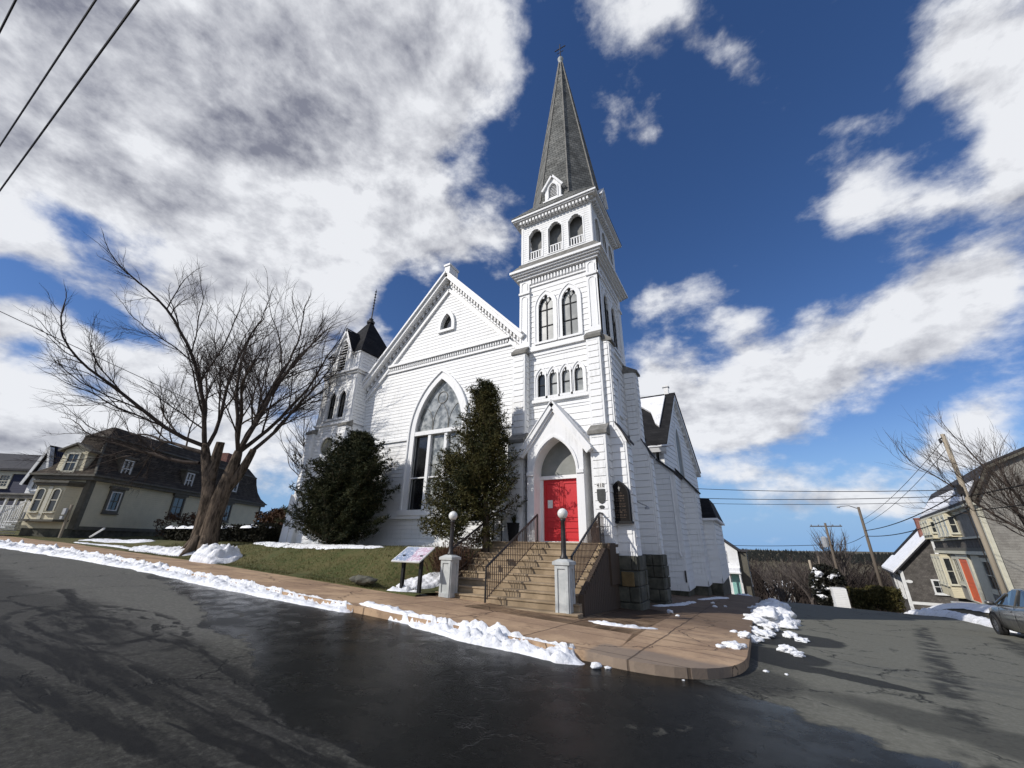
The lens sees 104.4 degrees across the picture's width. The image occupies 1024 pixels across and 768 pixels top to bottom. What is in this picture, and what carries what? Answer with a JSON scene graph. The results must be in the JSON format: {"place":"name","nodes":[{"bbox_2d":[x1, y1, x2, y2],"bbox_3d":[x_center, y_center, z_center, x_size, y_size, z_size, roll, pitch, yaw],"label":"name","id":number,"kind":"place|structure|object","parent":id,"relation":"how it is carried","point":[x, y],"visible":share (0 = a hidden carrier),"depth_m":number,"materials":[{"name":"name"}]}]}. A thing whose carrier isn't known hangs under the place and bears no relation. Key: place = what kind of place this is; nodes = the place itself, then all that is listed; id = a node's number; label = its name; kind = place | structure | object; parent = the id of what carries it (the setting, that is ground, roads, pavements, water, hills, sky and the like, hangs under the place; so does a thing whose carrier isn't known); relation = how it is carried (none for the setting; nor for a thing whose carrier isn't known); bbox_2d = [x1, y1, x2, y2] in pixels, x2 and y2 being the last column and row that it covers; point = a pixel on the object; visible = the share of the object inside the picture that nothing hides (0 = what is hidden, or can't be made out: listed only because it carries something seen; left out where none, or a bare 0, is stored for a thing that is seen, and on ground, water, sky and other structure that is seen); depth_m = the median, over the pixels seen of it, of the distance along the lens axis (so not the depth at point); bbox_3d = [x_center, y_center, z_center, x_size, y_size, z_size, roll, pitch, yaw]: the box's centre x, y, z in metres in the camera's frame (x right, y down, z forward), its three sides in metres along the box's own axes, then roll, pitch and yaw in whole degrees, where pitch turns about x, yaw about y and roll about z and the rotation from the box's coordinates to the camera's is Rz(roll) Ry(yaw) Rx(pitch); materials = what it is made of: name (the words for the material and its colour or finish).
{"place":"outdoors","nodes":[
{"label":"outdoors","id":0,"kind":"place"},
{"bbox_2d":[0,0,16,32],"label":"overhead wire","id":1,"kind":"object","parent":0,"point":[8,14],"depth_m":5.27,"materials":[{"name":"black paint"}]},
{"bbox_2d":[0,0,96,146],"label":"overhead wire","id":2,"kind":"object","parent":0,"point":[55,61],"visible":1,"depth_m":5.85,"materials":[{"name":"black paint"}]},
{"bbox_2d":[0,0,139,191],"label":"overhead wire","id":3,"kind":"object","parent":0,"point":[136,2],"visible":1,"depth_m":6.08,"materials":[{"name":"black paint"}]},
{"bbox_2d":[0,311,212,410],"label":"service wire","id":4,"kind":"object","parent":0,"point":[106,361],"visible":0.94,"depth_m":17.36,"materials":[{"name":"black paint"}]},
{"bbox_2d":[0,529,481,596],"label":"lawn","id":5,"kind":"structure","parent":0,"point":[347,553],"depth_m":13.72,"materials":[{"name":"plant"}]},
{"bbox_2d":[58,505,73,537],"bbox_3d":[-24.576,7.629,21.747,0.530,1.972,0.380,-11,-25,27],"label":"signpost","id":6,"kind":"object","parent":5,"relation":"on","point":[65,510],"visible":0.85,"depth_m":21.79,"materials":[{"name":"brown wood"}]},
{"bbox_2d":[74,542,129,548],"bbox_3d":[-19.640,7.820,19.160,5.551,0.303,0.499,-8,-24,22],"label":"snow strip","id":7,"kind":"object","parent":5,"relation":"on","point":[123,547],"visible":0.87,"depth_m":19.01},
{"bbox_2d":[78,539,153,542],"bbox_3d":[-20.680,8.254,20.826,5.144,0.261,1.237,-6,-23,17],"label":"snow strip","id":8,"kind":"object","parent":5,"relation":"on","point":[121,541],"visible":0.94,"depth_m":20.47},
{"bbox_2d":[129,545,194,555],"bbox_3d":[-15.166,7.289,17.322,4.244,0.440,1.090,-8,-24,22],"label":"snow strip","id":9,"kind":"object","parent":5,"relation":"on","point":[171,551],"visible":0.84,"depth_m":16.99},
{"bbox_2d":[153,512,226,536],"bbox_3d":[-21.461,9.581,26.455,5.284,2.196,1.819,-6,-23,17],"label":"brushwood","id":10,"kind":"object","parent":5,"relation":"on","point":[192,516],"visible":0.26,"depth_m":26.69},
{"bbox_2d":[12,232,375,555],"bbox_3d":[-15.006,0.948,19.918,15.194,14.466,11.313,7,-22,-14],"label":"maple tree","id":11,"kind":"object","parent":5,"relation":"on","point":[214,500],"visible":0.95,"depth_m":18.82,"materials":[{"name":"brown plant"}]},
{"bbox_2d":[158,522,236,541],"bbox_3d":[-17.172,8.412,21.974,8.199,1.348,1.327,-12,-25,29],"label":"clipped hedge","id":12,"kind":"object","parent":5,"relation":"on","point":[175,534],"visible":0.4,"depth_m":22.14,"materials":[{"name":"green plant"}]},
{"bbox_2d":[165,525,232,528],"bbox_3d":[-17.243,7.889,21.909,7.707,0.186,0.751,-11,-25,27],"label":"snow strip","id":13,"kind":"object","parent":12,"relation":"on","point":[180,527],"visible":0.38,"depth_m":22.35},
{"bbox_2d":[189,543,242,563],"bbox_3d":[-11.497,6.604,15.447,1.968,0.771,1.365,-7,-23,19],"label":"snow heap","id":14,"kind":"object","parent":5,"relation":"on","point":[214,553],"visible":0.95,"depth_m":15.12,"materials":[{"name":"snow"}]},
{"bbox_2d":[231,522,281,542],"bbox_3d":[-12.553,7.403,19.470,2.715,1.264,1.220,-11,-25,27],"label":"clipped hedge","id":15,"kind":"object","parent":5,"relation":"on","point":[257,533],"visible":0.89,"depth_m":19.04,"materials":[{"name":"green plant"}]},
{"bbox_2d":[252,508,285,525],"bbox_3d":[-13.561,8.899,24.854,6.758,2.542,1.687,-10,-24,25],"label":"brushwood","id":16,"kind":"object","parent":5,"relation":"on","point":[271,516],"visible":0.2,"depth_m":25.41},
{"bbox_2d":[254,542,381,549],"bbox_3d":[-8.134,6.523,15.933,8.038,0.304,1.240,-13,-26,31],"label":"snow strip","id":17,"kind":"object","parent":5,"relation":"on","point":[294,545],"visible":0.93,"depth_m":15.48,"materials":[{"name":"snow"}]},
{"bbox_2d":[274,427,399,544],"bbox_3d":[-7.017,4.403,16.898,5.271,5.134,4.507,-11,-25,27],"label":"yew shrub","id":18,"kind":"object","parent":5,"relation":"on","point":[342,496],"visible":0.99,"depth_m":15.98,"materials":[{"name":"green plant"}]},
{"bbox_2d":[354,575,372,584],"bbox_3d":[-4.201,5.533,11.215,0.546,0.261,0.437,-11,-25,27],"label":"edging stone","id":19,"kind":"object","parent":5,"relation":"on","point":[360,579],"visible":0.84,"depth_m":11.08,"materials":[{"name":"stone"}]},
{"bbox_2d":[387,585,425,594],"bbox_3d":[-2.850,5.544,10.649,1.222,0.288,0.484,-3,-22,11],"label":"snow heap","id":20,"kind":"object","parent":5,"relation":"on","point":[404,588],"visible":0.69,"depth_m":10.58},
{"bbox_2d":[391,547,434,594],"bbox_3d":[-2.721,5.039,10.777,1.000,1.140,0.615,-11,-25,27],"label":"information panel","id":21,"kind":"object","parent":5,"relation":"on","point":[412,555],"visible":0.81,"depth_m":10.76,"materials":[{"name":"black paint"}]},
{"bbox_2d":[396,572,439,588],"bbox_3d":[-2.544,5.797,11.675,1.823,0.475,0.701,15,-26,-31],"label":"snow heap","id":22,"kind":"object","parent":5,"relation":"on","point":[430,580],"visible":0.41,"depth_m":11.58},
{"bbox_2d":[419,540,490,572],"bbox_3d":[-1.918,5.224,12.127,2.129,0.950,2.096,8,-23,-16],"label":"russet shrub","id":23,"kind":"object","parent":5,"relation":"on","point":[437,564],"visible":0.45,"depth_m":11.86,"materials":[{"name":"plant"}]},
{"bbox_2d":[0,536,760,679],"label":"sidewalk","id":24,"kind":"structure","parent":0,"point":[682,646],"depth_m":8.08,"materials":[{"name":"concrete"}]},
{"bbox_2d":[0,539,352,612],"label":"snow bank","id":25,"kind":"structure","parent":24,"relation":"on","point":[245,586],"depth_m":10.88,"materials":[{"name":"snow"}]},
{"bbox_2d":[359,601,419,624],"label":"snow bank","id":26,"kind":"structure","parent":24,"relation":"on","point":[392,609],"depth_m":7.39,"materials":[{"name":"snow"}]},
{"bbox_2d":[438,511,460,597],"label":"lamp pier","id":27,"kind":"structure","parent":24,"relation":"on","point":[448,581],"depth_m":10.64,"materials":[{"name":"concrete"}]},
{"bbox_2d":[409,614,584,664],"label":"snow bank","id":28,"kind":"structure","parent":24,"relation":"on","point":[482,633],"depth_m":6.05,"materials":[{"name":"snow"}]},
{"bbox_2d":[436,541,620,618],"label":"entrance steps","id":29,"kind":"structure","parent":24,"relation":"on","point":[527,583],"depth_m":10.62,"materials":[{"name":"stone"}]},
{"bbox_2d":[448,515,502,568],"bbox_3d":[-1.071,5.034,12.427,0.060,1.946,2.918,-11,-25,27],"label":"handrail","id":30,"kind":"object","parent":29,"relation":"on","point":[466,537],"visible":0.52,"depth_m":12.24,"materials":[{"name":"black metal"}]},
{"bbox_2d":[484,514,537,602],"bbox_3d":[0.083,4.715,11.144,0.060,2.223,2.968,-11,-25,27],"label":"handrail","id":31,"kind":"object","parent":29,"relation":"on","point":[508,544],"visible":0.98,"depth_m":10.92,"materials":[{"name":"black metal"}]},
{"bbox_2d":[507,511,519,540],"bbox_3d":[0.057,4.745,13.322,0.386,1.003,0.377,-11,-25,27],"label":"planter","id":32,"kind":"object","parent":29,"relation":"on","point":[513,528],"visible":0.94,"depth_m":13.16,"materials":[{"name":"black paint"}]},
{"bbox_2d":[570,512,604,587],"bbox_3d":[2.128,4.434,10.731,0.060,1.986,2.918,-11,-25,27],"label":"handrail","id":33,"kind":"object","parent":29,"relation":"on","point":[599,528],"visible":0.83,"depth_m":10.56,"materials":[{"name":"black metal"}]},
{"bbox_2d":[552,508,575,613],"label":"lamp pier","id":34,"kind":"structure","parent":24,"relation":"on","point":[565,600],"depth_m":9.06,"materials":[{"name":"concrete"}]},
{"bbox_2d":[590,620,656,628],"bbox_3d":[2.322,4.958,8.123,1.601,0.205,0.467,-3,-22,10],"label":"snow strip","id":35,"kind":"object","parent":24,"relation":"on","point":[603,622],"visible":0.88,"depth_m":8.01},
{"bbox_2d":[652,601,696,606],"bbox_3d":[5.894,7.807,14.019,0.581,0.327,4.472,-15,-27,35],"label":"snow strip","id":36,"kind":"object","parent":24,"relation":"on","point":[677,604],"visible":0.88,"depth_m":13.54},
{"bbox_2d":[721,640,743,649],"bbox_3d":[3.756,4.447,6.756,0.279,0.140,0.311,17,-27,-34],"label":"snow chunk","id":37,"kind":"object","parent":24,"relation":"on","point":[733,644],"visible":0.93,"depth_m":6.70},
{"bbox_2d":[737,631,751,638],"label":"snow chunk","id":38,"kind":"object","parent":24,"relation":"on","point":[745,634],"visible":0.93,"depth_m":7.83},
{"bbox_2d":[417,377,527,551],"bbox_3d":[-1.318,2.758,13.959,3.913,6.392,3.347,-11,-25,27],"label":"cedar tree","id":39,"kind":"object","parent":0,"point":[478,466],"visible":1,"depth_m":13.28,"materials":[{"name":"green plant"}]},
{"bbox_2d":[0,548,1023,767],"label":"road","id":40,"kind":"structure","parent":0,"point":[103,666],"depth_m":4.25,"materials":[{"name":"asphalt"}]},
{"bbox_2d":[743,616,768,626],"bbox_3d":[6.764,6.620,11.063,0.745,0.288,0.608,-11,-25,27],"label":"snow chunk","id":41,"kind":"object","parent":40,"relation":"on","point":[758,621],"visible":0.56,"depth_m":10.94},
{"bbox_2d":[751,635,764,643],"bbox_3d":[5.005,5.316,8.270,0.445,0.167,0.385,-11,-25,27],"label":"snow chunk","id":42,"kind":"object","parent":40,"relation":"on","point":[755,639],"visible":0.62,"depth_m":8.17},
{"bbox_2d":[751,629,774,638],"bbox_3d":[5.641,5.680,8.998,0.555,0.196,0.323,-11,-25,27],"label":"snow chunk","id":43,"kind":"object","parent":40,"relation":"on","point":[762,633],"visible":0.68,"depth_m":8.93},
{"bbox_2d":[761,621,779,631],"bbox_3d":[6.674,6.260,10.213,0.394,0.255,0.688,-2,-22,8],"label":"snow chunk","id":44,"kind":"object","parent":40,"relation":"on","point":[773,627],"visible":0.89,"depth_m":10.12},
{"bbox_2d":[743,598,801,625],"bbox_3d":[9.330,8.211,14.395,1.648,1.082,8.673,-11,-25,27],"label":"snow heap","id":45,"kind":"object","parent":40,"relation":"on","point":[772,610],"visible":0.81,"depth_m":12.07,"materials":[{"name":"snow"}]},
{"bbox_2d":[776,644,797,652],"bbox_3d":[5.170,4.996,7.476,0.346,0.159,0.286,-11,-25,27],"label":"snow chunk","id":46,"kind":"object","parent":40,"relation":"on","point":[785,648],"visible":0.79,"depth_m":7.41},
{"bbox_2d":[777,619,797,629],"bbox_3d":[7.498,6.571,10.832,0.496,0.299,0.477,-11,-25,27],"label":"snow chunk","id":47,"kind":"object","parent":40,"relation":"on","point":[786,624],"visible":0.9,"depth_m":10.72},
{"bbox_2d":[782,631,797,638],"bbox_3d":[6.487,5.865,9.254,0.322,0.195,0.403,-11,-25,27],"label":"snow chunk","id":48,"kind":"object","parent":40,"relation":"on","point":[788,634],"visible":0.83,"depth_m":9.22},
{"bbox_2d":[829,586,850,607],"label":"white shed","id":49,"kind":"structure","parent":40,"relation":"on","point":[839,595],"depth_m":32.04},
{"bbox_2d":[902,607,1020,633],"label":"snow bank","id":50,"kind":"structure","parent":40,"relation":"on","point":[971,618],"depth_m":19.56,"materials":[{"name":"snow"}]},
{"bbox_2d":[984,589,1023,635],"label":"parked car","id":51,"kind":"object","parent":40,"relation":"on","point":[1006,613],"visible":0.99,"depth_m":12.81,"materials":[{"name":"grey paint"}]},
{"bbox_2d":[0,0,1023,551],"label":"sky","id":52,"kind":"structure","parent":0,"point":[815,210],"materials":[{"name":"blue"}]},
{"bbox_2d":[640,395,673,447],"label":"roof snow","id":53,"kind":"structure","parent":0,"point":[653,406],"depth_m":24.53,"materials":[{"name":"snow"}]},
{"bbox_2d":[741,549,989,618],"bbox_3d":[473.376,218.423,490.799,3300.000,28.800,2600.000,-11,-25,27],"label":"ground","id":54,"kind":"structure","parent":0,"point":[976,613],"depth_m":427.14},
{"bbox_2d":[0,493,34,529],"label":"white porch","id":55,"kind":"object","parent":54,"relation":"on","point":[14,497],"visible":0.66,"depth_m":26.07,"materials":[{"name":"wood"}]},
{"bbox_2d":[0,453,40,518],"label":"navy house","id":56,"kind":"structure","parent":54,"relation":"on","point":[12,476],"depth_m":30.59,"materials":[{"name":"wood"}]},
{"bbox_2d":[0,474,13,488],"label":"window","id":57,"kind":"structure","parent":56,"relation":"in","point":[5,479],"depth_m":30.43,"materials":[{"name":"white glass"}]},
{"bbox_2d":[16,445,63,518],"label":"white gabled house","id":58,"kind":"structure","parent":54,"relation":"on","point":[28,479],"depth_m":29.75,"materials":[{"name":"clear wood"}]},
{"bbox_2d":[0,428,266,537],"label":"olive house","id":59,"kind":"structure","parent":54,"relation":"on","point":[95,500],"depth_m":25.01,"materials":[{"name":"wood"}]},
{"bbox_2d":[100,486,129,514],"bbox_3d":[-24.450,7.176,24.450,0.160,1.640,1.260,2,-22,-3],"label":"window","id":60,"kind":"structure","parent":59,"relation":"in","point":[114,500],"depth_m":24.41,"materials":[{"name":"black glass"}]},
{"bbox_2d":[167,493,188,518],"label":"window","id":61,"kind":"structure","parent":59,"relation":"in","point":[178,501],"depth_m":29.52,"materials":[{"name":"blue glass"}]},
{"bbox_2d":[222,502,234,522],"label":"window","id":62,"kind":"structure","parent":59,"relation":"in","point":[229,507],"depth_m":35.44,"materials":[{"name":"blue glass"}]},
{"bbox_2d":[271,402,317,474],"bbox_3d":[-13.923,6.384,29.398,6.854,10.878,7.620,-11,-25,27],"label":"bare tree","id":63,"kind":"object","parent":54,"relation":"on","point":[296,450],"visible":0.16,"depth_m":29.10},
{"bbox_2d":[279,44,731,610],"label":"church","id":64,"kind":"structure","parent":54,"relation":"on","point":[563,378],"depth_m":17.42,"materials":[{"name":"white paint"}]},
{"bbox_2d":[318,435,334,458],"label":"rose window","id":65,"kind":"structure","parent":64,"relation":"in","point":[324,443],"depth_m":19.77,"materials":[{"name":"white paint"}]},
{"bbox_2d":[322,389,337,422],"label":"window","id":66,"kind":"structure","parent":64,"relation":"in","point":[332,406],"depth_m":20.70,"materials":[{"name":"white paint"}]},
{"bbox_2d":[332,387,348,420],"bbox_3d":[-8.684,0.982,20.307,0.800,1.785,0.230,-11,-25,27],"label":"window","id":67,"kind":"structure","parent":64,"relation":"in","point":[341,413],"depth_m":20.31,"materials":[{"name":"white paint"}]},
{"bbox_2d":[396,369,469,515],"bbox_3d":[-3.276,2.357,17.465,3.500,6.500,0.330,-11,-25,27],"label":"gable window","id":68,"kind":"structure","parent":64,"relation":"in","point":[441,411],"depth_m":17.69,"materials":[{"name":"white paint"}]},
{"bbox_2d":[437,308,455,333],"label":"attic window","id":69,"kind":"structure","parent":64,"relation":"in","point":[449,325],"depth_m":19.66,"materials":[{"name":"white paint"}]},
{"bbox_2d":[534,367,547,399],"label":"window","id":70,"kind":"structure","parent":64,"relation":"in","point":[539,381],"depth_m":15.54,"materials":[{"name":"white paint"}]},
{"bbox_2d":[534,289,557,345],"bbox_3d":[1.421,-2.832,16.528,1.020,2.576,0.230,-11,-25,27],"label":"window","id":71,"kind":"structure","parent":64,"relation":"in","point":[548,328],"depth_m":16.51,"materials":[{"name":"white paint"}]},
{"bbox_2d":[546,365,559,397],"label":"window","id":72,"kind":"structure","parent":64,"relation":"in","point":[553,390],"depth_m":15.31,"materials":[{"name":"white paint"}]},
{"bbox_2d":[558,362,572,395],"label":"window","id":73,"kind":"structure","parent":64,"relation":"in","point":[566,376],"depth_m":15.07,"materials":[{"name":"white paint"}]},
{"bbox_2d":[557,282,582,339],"bbox_3d":[2.337,-3.009,16.045,1.020,2.576,0.230,-11,-25,27],"label":"window","id":74,"kind":"structure","parent":64,"relation":"in","point":[571,325],"depth_m":16.03,"materials":[{"name":"white paint"}]},
{"bbox_2d":[571,359,586,393],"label":"window","id":75,"kind":"structure","parent":64,"relation":"in","point":[579,374],"depth_m":14.82,"materials":[{"name":"white paint"}]},
{"bbox_2d":[597,489,605,503],"bbox_3d":[2.764,3.476,12.287,0.260,0.440,0.030,-11,-25,27],"label":"plaque","id":76,"kind":"object","parent":64,"relation":"attached to","point":[601,497],"visible":1,"depth_m":12.28,"materials":[{"name":"grey metal"}]},
{"bbox_2d":[601,288,612,338],"bbox_3d":[3.869,-2.856,16.360,0.230,2.576,1.020,-11,-25,27],"label":"window","id":77,"kind":"structure","parent":64,"relation":"in","point":[603,291],"depth_m":16.54,"materials":[{"name":"white paint"}]},
{"bbox_2d":[610,301,621,357],"bbox_3d":[4.408,-2.493,17.247,0.230,2.576,1.020,-11,-25,27],"label":"window","id":78,"kind":"structure","parent":64,"relation":"in","point":[617,349],"depth_m":17.43,"materials":[{"name":"white paint"}]},
{"bbox_2d":[615,373,624,419],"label":"blind window","id":79,"kind":"structure","parent":64,"relation":"in","point":[618,381],"depth_m":15.92,"materials":[{"name":"white paint"}]},
{"bbox_2d":[613,481,633,523],"bbox_3d":[3.370,3.650,12.306,0.640,1.270,0.270,-11,-25,27],"label":"notice board","id":80,"kind":"object","parent":64,"relation":"attached to","point":[622,505],"visible":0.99,"depth_m":12.18,"materials":[{"name":"black paint"}]},
{"bbox_2d":[724,539,744,593],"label":"white teal house","id":81,"kind":"structure","parent":54,"relation":"on","point":[736,581],"depth_m":46.82,"materials":[{"name":"wood"}]},
{"bbox_2d":[731,574,741,593],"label":"door","id":82,"kind":"structure","parent":81,"relation":"in","point":[735,577],"depth_m":46.32,"materials":[{"name":"teal paint"}]},
{"bbox_2d":[737,550,754,595],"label":"grey slim house","id":83,"kind":"structure","parent":54,"relation":"on","point":[746,573],"depth_m":46.73,"materials":[{"name":"wood"}]},
{"bbox_2d":[756,557,797,601],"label":"valley tree","id":84,"kind":"object","parent":54,"relation":"on","point":[783,586],"visible":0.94,"depth_m":56.73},
{"bbox_2d":[775,553,818,604],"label":"valley tree","id":85,"kind":"object","parent":54,"relation":"on","point":[797,578],"visible":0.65,"depth_m":52.69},
{"bbox_2d":[742,548,892,565],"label":"hilltop conifers","id":86,"kind":"object","parent":54,"relation":"on","point":[882,557],"visible":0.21,"depth_m":510.82,"materials":[{"name":"plant"}]},
{"bbox_2d":[749,555,892,586],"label":"hillside woods","id":87,"kind":"object","parent":54,"relation":"on","point":[854,565],"visible":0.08,"depth_m":388.47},
{"bbox_2d":[810,523,841,570],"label":"utility pole","id":88,"kind":"object","parent":54,"relation":"on","point":[831,547],"visible":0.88,"depth_m":45.08,"materials":[{"name":"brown wood"}]},
{"bbox_2d":[749,545,904,612],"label":"valley woods","id":89,"kind":"object","parent":54,"relation":"on","point":[761,587],"visible":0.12,"depth_m":61.78,"materials":[{"name":"plant"}]},
{"bbox_2d":[808,563,848,606],"bbox_3d":[27.454,17.636,34.350,3.033,3.992,2.881,-11,-25,27],"label":"snowy bush","id":90,"kind":"object","parent":54,"relation":"on","point":[822,578],"visible":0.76,"depth_m":34.12,"materials":[{"name":"green plant"}]},
{"bbox_2d":[806,523,858,607],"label":"bare tree","id":91,"kind":"object","parent":54,"relation":"on","point":[829,558],"visible":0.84,"depth_m":45.57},
{"bbox_2d":[857,507,889,611],"bbox_3d":[27.348,13.291,30.012,0.240,7.644,0.240,-11,-25,27],"label":"utility pole","id":92,"kind":"object","parent":54,"relation":"on","point":[871,552],"visible":0.66,"depth_m":30.19,"materials":[{"name":"brown wood"}]},
{"bbox_2d":[846,584,906,612],"bbox_3d":[25.647,15.108,28.012,2.934,1.835,1.675,-8,-23,21],"label":"brown hedge","id":93,"kind":"object","parent":54,"relation":"on","point":[871,597],"visible":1,"depth_m":27.65,"materials":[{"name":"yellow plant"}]},
{"bbox_2d":[882,518,958,610],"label":"shingled cottage","id":94,"kind":"structure","parent":54,"relation":"on","point":[908,566],"depth_m":40.33,"materials":[{"name":"grey wood"}]},
{"bbox_2d":[930,579,948,595],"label":"window","id":95,"kind":"structure","parent":94,"relation":"in","point":[936,585],"depth_m":39.09,"materials":[{"name":"white glass"}]},
{"bbox_2d":[877,402,1023,536],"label":"street tree","id":96,"kind":"object","parent":54,"relation":"on","point":[1007,484],"visible":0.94,"depth_m":17.31,"materials":[{"name":"plant"}]},
{"bbox_2d":[927,603,993,612],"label":"snow field","id":97,"kind":"structure","parent":54,"relation":"on","point":[984,608],"depth_m":21.77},
{"bbox_2d":[919,447,1023,605],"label":"shingled bay house","id":98,"kind":"structure","parent":54,"relation":"on","point":[963,572],"depth_m":26.22,"materials":[{"name":"wood"}]},
{"bbox_2d":[951,556,965,585],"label":"window","id":99,"kind":"structure","parent":98,"relation":"in","point":[953,558],"depth_m":30.75,"materials":[{"name":"beige glass"}]},
{"bbox_2d":[959,559,981,602],"bbox_3d":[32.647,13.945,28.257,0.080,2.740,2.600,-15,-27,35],"label":"door","id":100,"kind":"structure","parent":98,"relation":"in","point":[968,576],"depth_m":28.30,"materials":[{"name":"orange paint"}]},
{"bbox_2d":[979,558,1001,595],"bbox_3d":[28.960,11.619,23.993,0.150,2.000,2.170,-15,-27,35],"label":"window","id":101,"kind":"structure","parent":98,"relation":"in","point":[983,561],"depth_m":24.24,"materials":[{"name":"black glass"}]},
{"bbox_2d":[938,434,1007,595],"bbox_3d":[19.940,6.214,17.021,0.405,8.320,0.305,-11,-25,27],"label":"utility pole","id":102,"kind":"object","parent":54,"relation":"on","point":[991,559],"visible":0.82,"depth_m":17.06,"materials":[{"name":"brown wood"}]},
{"bbox_2d":[696,488,944,491],"bbox_3d":[10.095,5.520,22.972,22.611,2.130,0.029,-10,-24,26],"label":"overhead wire","id":103,"kind":"object","parent":102,"relation":"attached to","point":[830,491],"visible":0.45,"depth_m":19.69,"materials":[{"name":"black paint"}]},
{"bbox_2d":[700,495,963,499],"bbox_3d":[10.135,6.052,22.853,22.606,1.605,0.029,-10,-24,26],"label":"overhead wire","id":104,"kind":"object","parent":102,"relation":"attached to","point":[828,499],"visible":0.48,"depth_m":19.91,"materials":[{"name":"black paint"}]},
{"bbox_2d":[699,501,965,504],"bbox_3d":[10.178,6.428,22.796,22.602,1.337,0.022,-11,-25,27],"label":"overhead wire","id":105,"kind":"object","parent":102,"relation":"attached to","point":[828,504],"visible":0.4,"depth_m":19.97,"materials":[{"name":"black paint"}]},
{"bbox_2d":[865,494,955,530],"bbox_3d":[23.730,8.025,24.200,0.047,1.249,16.424,-10,-24,25],"label":"overhead wire","id":106,"kind":"object","parent":102,"relation":"attached to","point":[915,515],"visible":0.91,"depth_m":22.03,"materials":[{"name":"black paint"}]},
{"bbox_2d":[869,510,968,536],"bbox_3d":[23.720,8.612,23.966,0.047,0.914,16.424,-10,-24,25],"label":"overhead wire","id":107,"kind":"object","parent":102,"relation":"attached to","point":[923,527],"visible":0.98,"depth_m":21.32,"materials":[{"name":"black paint"}]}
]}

